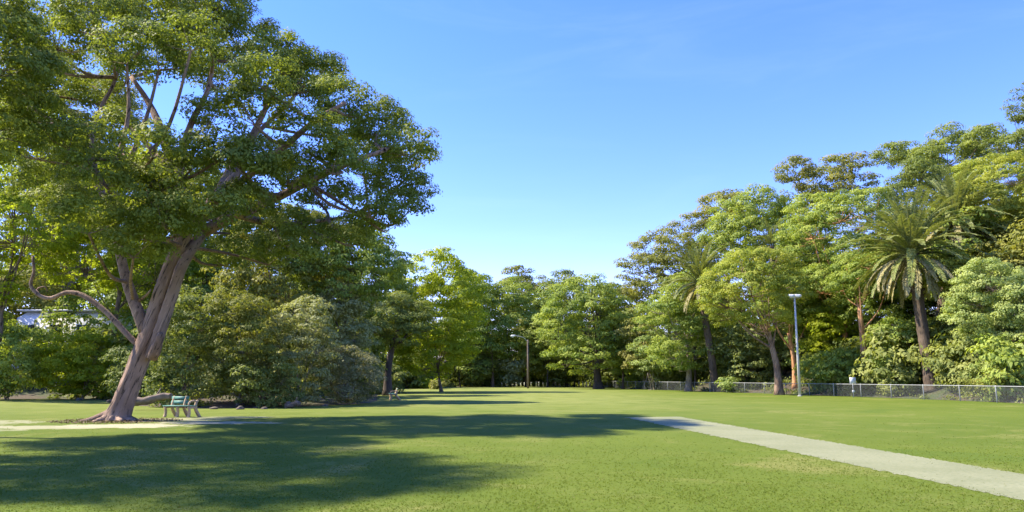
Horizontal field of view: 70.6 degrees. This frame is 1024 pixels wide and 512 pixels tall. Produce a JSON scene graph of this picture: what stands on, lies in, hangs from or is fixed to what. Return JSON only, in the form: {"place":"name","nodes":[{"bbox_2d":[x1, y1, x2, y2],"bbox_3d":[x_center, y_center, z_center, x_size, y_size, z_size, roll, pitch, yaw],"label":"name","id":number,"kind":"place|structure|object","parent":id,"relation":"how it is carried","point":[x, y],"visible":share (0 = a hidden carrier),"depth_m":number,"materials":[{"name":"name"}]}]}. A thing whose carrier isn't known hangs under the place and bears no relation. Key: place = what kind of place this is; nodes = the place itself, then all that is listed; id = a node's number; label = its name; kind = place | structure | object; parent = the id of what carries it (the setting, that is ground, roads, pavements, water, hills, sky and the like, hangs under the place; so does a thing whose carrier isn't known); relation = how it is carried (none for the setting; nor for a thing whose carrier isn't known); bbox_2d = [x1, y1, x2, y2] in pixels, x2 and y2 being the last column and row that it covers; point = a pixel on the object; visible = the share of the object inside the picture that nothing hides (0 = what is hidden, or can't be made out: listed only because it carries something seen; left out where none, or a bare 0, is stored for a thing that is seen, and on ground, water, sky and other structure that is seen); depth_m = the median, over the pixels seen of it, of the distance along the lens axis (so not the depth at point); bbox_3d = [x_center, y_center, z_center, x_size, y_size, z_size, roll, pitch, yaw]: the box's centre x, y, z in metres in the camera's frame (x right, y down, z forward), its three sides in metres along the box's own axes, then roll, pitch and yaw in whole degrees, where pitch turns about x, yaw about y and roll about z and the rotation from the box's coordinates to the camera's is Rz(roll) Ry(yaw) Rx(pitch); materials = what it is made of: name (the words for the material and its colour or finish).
{"place":"outdoors","nodes":[
{"label":"outdoors","id":0,"kind":"place"},
{"bbox_2d":[0,386,1023,511],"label":"lawn","id":1,"kind":"structure","parent":0,"point":[473,409],"depth_m":16.55,"materials":[{"name":"green plant"}]},
{"bbox_2d":[0,310,58,399],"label":"shrub","id":2,"kind":"object","parent":1,"relation":"on","point":[14,334],"visible":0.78,"depth_m":52.40,"materials":[{"name":"green plant"}]},
{"bbox_2d":[0,0,84,166],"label":"broadleaf tree","id":3,"kind":"object","parent":1,"relation":"on","point":[38,68],"visible":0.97,"depth_m":22.36,"materials":[{"name":"green plant"}]},
{"bbox_2d":[46,417,182,423],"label":"leaf litter","id":4,"kind":"object","parent":1,"relation":"on","point":[141,419],"visible":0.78,"depth_m":26.62,"materials":[{"name":"brown plant"}]},
{"bbox_2d":[135,388,172,405],"bbox_3d":[-18.202,7.228,36.291,2.223,1.196,0.509,0,-10,0],"label":"fallen log","id":5,"kind":"object","parent":1,"relation":"on","point":[158,396],"visible":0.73,"depth_m":36.21,"materials":[{"name":"brown wood"}]},
{"bbox_2d":[163,396,200,417],"bbox_3d":[-13.635,6.262,29.931,1.275,0.929,0.849,-2,-10,14],"label":"park bench","id":6,"kind":"object","parent":1,"relation":"on","point":[183,407],"visible":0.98,"depth_m":29.91,"materials":[{"name":"green concrete"}]},
{"bbox_2d":[131,284,240,407],"bbox_3d":[-18.647,5.362,41.221,5.705,7.428,5.090,0,-10,0],"label":"shrub","id":7,"kind":"object","parent":1,"relation":"on","point":[178,347],"visible":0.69,"depth_m":40.55,"materials":[{"name":"green plant"}]},
{"bbox_2d":[0,0,442,421],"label":"leaning tree","id":8,"kind":"object","parent":1,"relation":"on","point":[67,196],"visible":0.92,"depth_m":26.85,"materials":[{"name":"green plant"}]},
{"bbox_2d":[366,361,411,393],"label":"bush","id":9,"kind":"object","parent":1,"relation":"on","point":[396,375],"visible":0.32,"depth_m":72.69,"materials":[{"name":"green plant"}]},
{"bbox_2d":[353,290,436,395],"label":"dark tree","id":10,"kind":"object","parent":1,"relation":"on","point":[395,326],"visible":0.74,"depth_m":65.37,"materials":[{"name":"green plant"}]},
{"bbox_2d":[387,245,490,391],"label":"lime tree","id":11,"kind":"object","parent":1,"relation":"on","point":[444,340],"visible":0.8,"depth_m":82.69,"materials":[{"name":"green plant"}]},
{"bbox_2d":[443,270,511,386],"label":"broadleaf tree","id":12,"kind":"object","parent":1,"relation":"on","point":[488,301],"visible":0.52,"depth_m":123.88,"materials":[{"name":"green plant"}]},
{"bbox_2d":[460,353,509,386],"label":"shrub","id":13,"kind":"object","parent":1,"relation":"on","point":[480,381],"visible":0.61,"depth_m":124.53,"materials":[{"name":"green plant"}]},
{"bbox_2d":[498,358,526,385],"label":"shrub","id":14,"kind":"object","parent":1,"relation":"on","point":[520,365],"visible":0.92,"depth_m":122.95,"materials":[{"name":"green plant"}]},
{"bbox_2d":[487,275,553,386],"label":"broadleaf tree","id":15,"kind":"object","parent":1,"relation":"on","point":[512,304],"visible":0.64,"depth_m":125.84,"materials":[{"name":"green plant"}]},
{"bbox_2d":[529,353,578,386],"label":"shrub","id":16,"kind":"object","parent":1,"relation":"on","point":[552,374],"visible":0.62,"depth_m":124.64,"materials":[{"name":"green plant"}]},
{"bbox_2d":[532,268,595,386],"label":"background tree","id":17,"kind":"object","parent":1,"relation":"on","point":[565,271],"visible":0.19,"depth_m":129.72,"materials":[{"name":"green plant"}]},
{"bbox_2d":[531,271,634,388],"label":"brush tree","id":18,"kind":"object","parent":1,"relation":"on","point":[578,308],"visible":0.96,"depth_m":103.61,"materials":[{"name":"green plant"}]},
{"bbox_2d":[596,294,644,388],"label":"brush tree","id":19,"kind":"object","parent":1,"relation":"on","point":[631,316],"visible":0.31,"depth_m":104.61,"materials":[{"name":"green plant"}]},
{"bbox_2d":[613,316,660,388],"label":"blushing tree","id":20,"kind":"object","parent":1,"relation":"on","point":[620,332],"visible":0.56,"depth_m":99.33,"materials":[{"name":"green plant"}]},
{"bbox_2d":[626,328,674,389],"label":"blushing tree","id":21,"kind":"object","parent":1,"relation":"on","point":[640,350],"visible":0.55,"depth_m":95.55,"materials":[{"name":"green plant"}]},
{"bbox_2d":[632,282,718,390],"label":"brush tree","id":22,"kind":"object","parent":1,"relation":"on","point":[674,311],"visible":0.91,"depth_m":85.44,"materials":[{"name":"green plant"}]},
{"bbox_2d":[656,238,743,391],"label":"date palm","id":23,"kind":"object","parent":1,"relation":"on","point":[697,265],"visible":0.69,"depth_m":83.72,"materials":[{"name":"green plant"}]},
{"bbox_2d":[714,376,743,392],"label":"shrub","id":24,"kind":"object","parent":1,"relation":"on","point":[728,385],"visible":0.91,"depth_m":78.40,"materials":[{"name":"green plant"}]},
{"bbox_2d":[694,245,818,394],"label":"pink trunk tree","id":25,"kind":"object","parent":1,"relation":"on","point":[751,277],"visible":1,"depth_m":67.81,"materials":[{"name":"green plant"}]},
{"bbox_2d":[788,294,801,395],"bbox_3d":[25.257,7.866,63.875,1.000,9.071,0.602,0,-10,0],"label":"floodlight pole","id":26,"kind":"object","parent":1,"relation":"on","point":[797,347],"visible":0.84,"depth_m":63.88,"materials":[{"name":"grey metal"}]},
{"bbox_2d":[605,381,1023,402],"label":"chain link fence","id":27,"kind":"object","parent":1,"relation":"on","point":[959,395],"visible":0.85,"depth_m":59.15,"materials":[{"name":"metal"}]},
{"bbox_2d":[624,417,1023,499],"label":"paved footpath","id":28,"kind":"structure","parent":1,"relation":"on","point":[995,482],"depth_m":14.46,"materials":[{"name":"concrete"}]},
{"bbox_2d":[0,312,1023,408],"bbox_3d":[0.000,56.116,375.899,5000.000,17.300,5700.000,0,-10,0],"label":"ground","id":29,"kind":"structure","parent":0,"point":[35,393],"depth_m":56.83,"materials":[{"name":"green plant"}]},
{"bbox_2d":[0,264,65,327],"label":"hillside tree","id":30,"kind":"object","parent":29,"relation":"on","point":[40,303],"visible":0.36,"depth_m":65.81,"materials":[{"name":"green plant"}]},
{"bbox_2d":[0,107,96,347],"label":"sunlit tree","id":31,"kind":"object","parent":29,"relation":"on","point":[61,244],"visible":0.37,"depth_m":52.26,"materials":[{"name":"green plant"}]},
{"bbox_2d":[0,238,96,307],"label":"hillside tree","id":32,"kind":"object","parent":29,"relation":"on","point":[5,268],"visible":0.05,"depth_m":80.21,"materials":[{"name":"green plant"}]},
{"bbox_2d":[13,308,97,368],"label":"bush","id":33,"kind":"object","parent":29,"relation":"on","point":[49,327],"visible":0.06,"depth_m":62.07,"materials":[{"name":"green plant"}]},
{"bbox_2d":[26,330,129,399],"bbox_3d":[-32.339,8.275,54.507,7.865,5.362,7.314,0,-10,0],"label":"shrub","id":34,"kind":"object","parent":29,"relation":"on","point":[68,357],"visible":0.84,"depth_m":52.70,"materials":[{"name":"green plant"}]},
{"bbox_2d":[12,309,146,382],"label":"white building","id":35,"kind":"structure","parent":29,"relation":"on","point":[30,317],"depth_m":62.95,"materials":[{"name":"paint"}]},
{"bbox_2d":[40,288,120,398],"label":"sapling","id":36,"kind":"object","parent":29,"relation":"on","point":[90,321],"visible":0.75,"depth_m":56.33,"materials":[{"name":"plant"}]},
{"bbox_2d":[1,66,162,307],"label":"background tree","id":37,"kind":"object","parent":29,"relation":"on","point":[84,113],"visible":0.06,"depth_m":76.30,"materials":[{"name":"green plant"}]},
{"bbox_2d":[75,328,129,387],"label":"bush","id":38,"kind":"object","parent":29,"relation":"on","point":[108,332],"visible":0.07,"depth_m":55.52,"materials":[{"name":"green plant"}]},
{"bbox_2d":[29,144,206,386],"bbox_3d":[-31.453,0.849,58.388,13.270,20.644,12.509,0,-10,0],"label":"sunlit tree","id":39,"kind":"object","parent":29,"relation":"on","point":[103,277],"visible":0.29,"depth_m":56.65,"materials":[{"name":"green plant"}]},
{"bbox_2d":[98,345,178,397],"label":"shrub","id":40,"kind":"object","parent":29,"relation":"on","point":[118,369],"visible":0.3,"depth_m":45.56,"materials":[{"name":"green plant"}]},
{"bbox_2d":[78,255,202,327],"bbox_3d":[-33.580,4.635,65.940,10.518,12.758,10.706,6,-11,-31],"label":"hillside tree","id":41,"kind":"object","parent":29,"relation":"on","point":[111,297],"visible":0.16,"depth_m":62.91,"materials":[{"name":"green plant"}]},
{"bbox_2d":[100,311,215,388],"bbox_3d":[-27.093,7.661,55.400,7.457,6.646,8.941,8,-12,-38],"label":"bush","id":42,"kind":"object","parent":29,"relation":"on","point":[128,328],"visible":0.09,"depth_m":53.76,"materials":[{"name":"green plant"}]},
{"bbox_2d":[139,158,281,326],"bbox_3d":[-26.149,0.820,63.206,12.851,19.357,11.754,0,-10,0],"label":"background tree","id":43,"kind":"object","parent":29,"relation":"on","point":[205,284],"visible":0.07,"depth_m":60.92,"materials":[{"name":"green plant"}]},
{"bbox_2d":[176,308,271,379],"bbox_3d":[-21.635,7.516,57.203,8.246,7.222,7.779,-2,-10,14],"label":"bush","id":44,"kind":"object","parent":29,"relation":"on","point":[227,323],"visible":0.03,"depth_m":55.17,"materials":[{"name":"green plant"}]},
{"bbox_2d":[191,286,297,405],"bbox_3d":[-15.160,5.187,40.861,5.630,6.772,4.880,0,-10,0],"label":"shrub","id":45,"kind":"object","parent":29,"relation":"on","point":[246,305],"visible":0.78,"depth_m":40.09,"materials":[{"name":"green plant"}]},
{"bbox_2d":[213,353,307,407],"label":"shrub","id":46,"kind":"object","parent":29,"relation":"on","point":[262,398],"visible":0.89,"depth_m":39.27,"materials":[{"name":"green plant"}]},
{"bbox_2d":[199,202,363,354],"bbox_3d":[-15.697,2.734,50.241,10.597,13.042,9.541,0,-10,0],"label":"weeping tree","id":47,"kind":"object","parent":29,"relation":"on","point":[227,278],"visible":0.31,"depth_m":48.09,"materials":[{"name":"green plant"}]},
{"bbox_2d":[248,322,341,390],"bbox_3d":[-15.800,7.975,54.418,7.886,6.308,7.439,3,-10,-19],"label":"bush","id":48,"kind":"object","parent":29,"relation":"on","point":[287,346],"visible":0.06,"depth_m":52.85,"materials":[{"name":"green plant"}]},
{"bbox_2d":[249,294,343,405],"bbox_3d":[-12.575,5.573,42.807,5.375,6.714,5.075,0,-10,0],"label":"shrub","id":49,"kind":"object","parent":29,"relation":"on","point":[315,337],"visible":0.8,"depth_m":42.21,"materials":[{"name":"green plant"}]},
{"bbox_2d":[305,281,384,393],"bbox_3d":[-11.015,5.822,48.750,4.978,8.171,5.276,-9,-13,44],"label":"tree","id":50,"kind":"object","parent":29,"relation":"on","point":[362,339],"visible":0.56,"depth_m":48.09,"materials":[{"name":"plant"}]},
{"bbox_2d":[280,220,413,394],"bbox_3d":[-11.358,3.649,50.133,9.124,12.819,8.632,0,-10,0],"label":"weeping tree","id":51,"kind":"object","parent":29,"relation":"on","point":[384,259],"visible":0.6,"depth_m":48.76,"materials":[{"name":"green plant"}]},
{"bbox_2d":[310,345,387,404],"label":"shrub","id":52,"kind":"object","parent":29,"relation":"on","point":[343,363],"visible":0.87,"depth_m":43.76,"materials":[{"name":"green plant"}]},
{"bbox_2d":[322,247,417,352],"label":"background tree","id":53,"kind":"object","parent":29,"relation":"on","point":[398,287],"visible":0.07,"depth_m":77.09,"materials":[{"name":"green plant"}]},
{"bbox_2d":[369,319,416,382],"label":"lime tree","id":54,"kind":"object","parent":29,"relation":"on","point":[399,354],"visible":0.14,"depth_m":82.33,"materials":[{"name":"green plant"}]},
{"bbox_2d":[394,352,430,388],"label":"bush","id":55,"kind":"object","parent":29,"relation":"on","point":[414,383],"visible":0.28,"depth_m":106.75,"materials":[{"name":"green plant"}]},
{"bbox_2d":[1,313,1023,403],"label":"undergrowth","id":56,"kind":"object","parent":29,"relation":"on","point":[497,382],"visible":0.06,"depth_m":69.76,"materials":[{"name":"green plant"}]},
{"bbox_2d":[492,265,556,327],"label":"background tree","id":57,"kind":"object","parent":29,"relation":"on","point":[525,278],"visible":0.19,"depth_m":158.21,"materials":[{"name":"green plant"}]},
{"bbox_2d":[516,315,572,386],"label":"hillside tree","id":58,"kind":"object","parent":29,"relation":"on","point":[538,348],"visible":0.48,"depth_m":121.63,"materials":[{"name":"green plant"}]},
{"bbox_2d":[573,348,642,385],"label":"shrub","id":59,"kind":"object","parent":29,"relation":"on","point":[604,377],"visible":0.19,"depth_m":114.65,"materials":[{"name":"green plant"}]},
{"bbox_2d":[587,281,650,325],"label":"background tree","id":60,"kind":"object","parent":29,"relation":"on","point":[624,290],"visible":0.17,"depth_m":132.54,"materials":[{"name":"green plant"}]},
{"bbox_2d":[613,219,724,336],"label":"gum tree","id":61,"kind":"object","parent":29,"relation":"on","point":[653,257],"visible":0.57,"depth_m":121.92,"materials":[{"name":"green plant"}]},
{"bbox_2d":[632,347,707,385],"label":"shrub","id":62,"kind":"object","parent":29,"relation":"on","point":[669,376],"visible":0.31,"depth_m":96.30,"materials":[{"name":"green plant"}]},
{"bbox_2d":[648,273,730,384],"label":"hillside tree","id":63,"kind":"object","parent":29,"relation":"on","point":[701,336],"visible":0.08,"depth_m":95.24,"materials":[{"name":"green plant"}]},
{"bbox_2d":[678,188,767,346],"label":"gum tree","id":64,"kind":"object","parent":29,"relation":"on","point":[700,225],"visible":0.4,"depth_m":106.81,"materials":[{"name":"green plant"}]},
{"bbox_2d":[703,291,758,350],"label":"hillside tree","id":65,"kind":"object","parent":29,"relation":"on","point":[718,320],"visible":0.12,"depth_m":90.24,"materials":[{"name":"green plant"}]},
{"bbox_2d":[703,319,788,384],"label":"shrub","id":66,"kind":"object","parent":29,"relation":"on","point":[731,335],"visible":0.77,"depth_m":81.48,"materials":[{"name":"green plant"}]},
{"bbox_2d":[694,183,824,371],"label":"broadleaf tree","id":67,"kind":"object","parent":29,"relation":"on","point":[728,233],"visible":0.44,"depth_m":89.83,"materials":[{"name":"green plant"}]},
{"bbox_2d":[744,218,797,373],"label":"date palm","id":68,"kind":"object","parent":29,"relation":"on","point":[769,240],"visible":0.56,"depth_m":84.98,"materials":[{"name":"green plant"}]},
{"bbox_2d":[748,269,831,388],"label":"orange trunk tree","id":69,"kind":"object","parent":29,"relation":"on","point":[791,329],"visible":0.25,"depth_m":75.25,"materials":[{"name":"green plant"}]},
{"bbox_2d":[775,326,822,367],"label":"bush","id":70,"kind":"object","parent":29,"relation":"on","point":[787,352],"visible":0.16,"depth_m":80.40,"materials":[{"name":"green plant"}]},
{"bbox_2d":[792,352,825,387],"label":"bush","id":71,"kind":"object","parent":29,"relation":"on","point":[807,356],"visible":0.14,"depth_m":71.89,"materials":[{"name":"green plant"}]},
{"bbox_2d":[770,151,883,234],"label":"gum tree","id":72,"kind":"object","parent":29,"relation":"on","point":[808,173],"visible":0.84,"depth_m":101.22,"materials":[{"name":"green plant"}]},
{"bbox_2d":[785,248,878,328],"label":"hillside tree","id":73,"kind":"object","parent":29,"relation":"on","point":[807,255],"visible":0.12,"depth_m":76.91,"materials":[{"name":"green plant"}]},
{"bbox_2d":[794,346,870,395],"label":"shrub","id":74,"kind":"object","parent":29,"relation":"on","point":[828,361],"visible":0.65,"depth_m":64.92,"materials":[{"name":"green plant"}]},
{"bbox_2d":[798,300,868,364],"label":"shrub","id":75,"kind":"object","parent":29,"relation":"on","point":[817,336],"visible":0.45,"depth_m":72.70,"materials":[{"name":"green plant"}]},
{"bbox_2d":[773,186,906,338],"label":"brush tree","id":76,"kind":"object","parent":29,"relation":"on","point":[822,216],"visible":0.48,"depth_m":73.63,"materials":[{"name":"green plant"}]},
{"bbox_2d":[813,358,866,393],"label":"bush","id":77,"kind":"object","parent":29,"relation":"on","point":[831,380],"visible":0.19,"depth_m":64.89,"materials":[{"name":"green plant"}]},
{"bbox_2d":[831,335,878,360],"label":"bush","id":78,"kind":"object","parent":29,"relation":"on","point":[848,342],"visible":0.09,"depth_m":69.32,"materials":[{"name":"green plant"}]},
{"bbox_2d":[819,250,900,390],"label":"orange trunk tree","id":79,"kind":"object","parent":29,"relation":"on","point":[848,267],"visible":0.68,"depth_m":65.97,"materials":[{"name":"green plant"}]},
{"bbox_2d":[823,236,933,337],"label":"broadleaf tree","id":80,"kind":"object","parent":29,"relation":"on","point":[887,311],"visible":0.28,"depth_m":70.41,"materials":[{"name":"green plant"}]},
{"bbox_2d":[849,322,934,391],"bbox_3d":[32.939,8.728,61.602,7.896,6.349,7.952,2,-10,-13],"label":"bush","id":81,"kind":"object","parent":29,"relation":"on","point":[881,352],"visible":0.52,"depth_m":60.52,"materials":[{"name":"green plant"}]},
{"bbox_2d":[866,315,923,394],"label":"shrub","id":82,"kind":"object","parent":29,"relation":"on","point":[898,321],"visible":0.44,"depth_m":60.58,"materials":[{"name":"green plant"}]},
{"bbox_2d":[868,360,922,395],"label":"bush","id":83,"kind":"object","parent":29,"relation":"on","point":[895,364],"visible":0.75,"depth_m":59.27,"materials":[{"name":"green plant"}]},
{"bbox_2d":[837,184,992,392],"bbox_3d":[32.870,2.601,59.400,11.590,16.929,11.468,0,-10,0],"label":"date palm","id":84,"kind":"object","parent":29,"relation":"on","point":[909,236],"visible":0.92,"depth_m":58.77,"materials":[{"name":"green plant"}]},
{"bbox_2d":[877,155,959,209],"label":"dark tree","id":85,"kind":"object","parent":29,"relation":"on","point":[914,166],"visible":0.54,"depth_m":89.76,"materials":[{"name":"green plant"}]},
{"bbox_2d":[902,331,952,381],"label":"bush","id":86,"kind":"object","parent":29,"relation":"on","point":[913,360],"visible":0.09,"depth_m":58.62,"materials":[{"name":"green plant"}]},
{"bbox_2d":[867,120,1023,206],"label":"hill tree","id":87,"kind":"object","parent":29,"relation":"on","point":[966,146],"visible":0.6,"depth_m":99.18,"materials":[{"name":"green plant"}]},
{"bbox_2d":[920,316,970,381],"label":"shrub","id":88,"kind":"object","parent":29,"relation":"on","point":[935,329],"visible":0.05,"depth_m":59.66,"materials":[{"name":"green plant"}]},
{"bbox_2d":[894,271,1013,324],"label":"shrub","id":89,"kind":"object","parent":29,"relation":"on","point":[929,304],"visible":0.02,"depth_m":69.33,"materials":[{"name":"green plant"}]},
{"bbox_2d":[918,335,990,390],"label":"bush","id":90,"kind":"object","parent":29,"relation":"on","point":[952,372],"visible":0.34,"depth_m":54.16,"materials":[{"name":"green plant"}]},
{"bbox_2d":[923,337,988,392],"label":"bush","id":91,"kind":"object","parent":29,"relation":"on","point":[938,364],"visible":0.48,"depth_m":54.35,"materials":[{"name":"green plant"}]},
{"bbox_2d":[894,163,1019,327],"bbox_3d":[40.004,1.153,64.807,10.085,18.274,9.933,8,-13,-41],"label":"date palm","id":92,"kind":"object","parent":29,"relation":"on","point":[959,190],"visible":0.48,"depth_m":64.36,"materials":[{"name":"green plant"}]},
{"bbox_2d":[913,248,1007,331],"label":"golden tree","id":93,"kind":"object","parent":29,"relation":"on","point":[956,262],"visible":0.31,"depth_m":57.96,"materials":[{"name":"green plant"}]},
{"bbox_2d":[901,206,1023,307],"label":"hillside tree","id":94,"kind":"object","parent":29,"relation":"on","point":[972,218],"visible":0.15,"depth_m":62.98,"materials":[{"name":"green plant"}]},
{"bbox_2d":[927,150,1023,291],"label":"golden tree","id":95,"kind":"object","parent":29,"relation":"on","point":[1015,202],"visible":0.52,"depth_m":65.43,"materials":[{"name":"green plant"}]},
{"bbox_2d":[930,319,1021,371],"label":"bush","id":96,"kind":"object","parent":29,"relation":"on","point":[948,335],"visible":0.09,"depth_m":56.55,"materials":[{"name":"green plant"}]},
{"bbox_2d":[936,257,1023,396],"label":"flowering tree","id":97,"kind":"object","parent":29,"relation":"on","point":[1010,294],"visible":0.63,"depth_m":51.80,"materials":[{"name":"green plant"}]},
{"bbox_2d":[957,366,1022,398],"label":"shrub","id":98,"kind":"object","parent":29,"relation":"on","point":[982,384],"visible":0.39,"depth_m":49.02,"materials":[{"name":"green plant"}]},
{"bbox_2d":[963,210,1023,301],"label":"hillside tree","id":99,"kind":"object","parent":29,"relation":"on","point":[1015,245],"visible":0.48,"depth_m":60.51,"materials":[{"name":"green plant"}]},
{"bbox_2d":[965,333,1023,400],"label":"bush","id":100,"kind":"object","parent":29,"relation":"on","point":[1006,353],"visible":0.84,"depth_m":48.46,"materials":[{"name":"green plant"}]},
{"bbox_2d":[978,81,1023,194],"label":"wispy tree","id":101,"kind":"object","parent":29,"relation":"on","point":[1018,135],"visible":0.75,"depth_m":88.19,"materials":[{"name":"green plant"}]},
{"bbox_2d":[0,0,1023,352],"label":"sky","id":102,"kind":"structure","parent":0,"point":[571,131],"materials":[{"name":"blue"}]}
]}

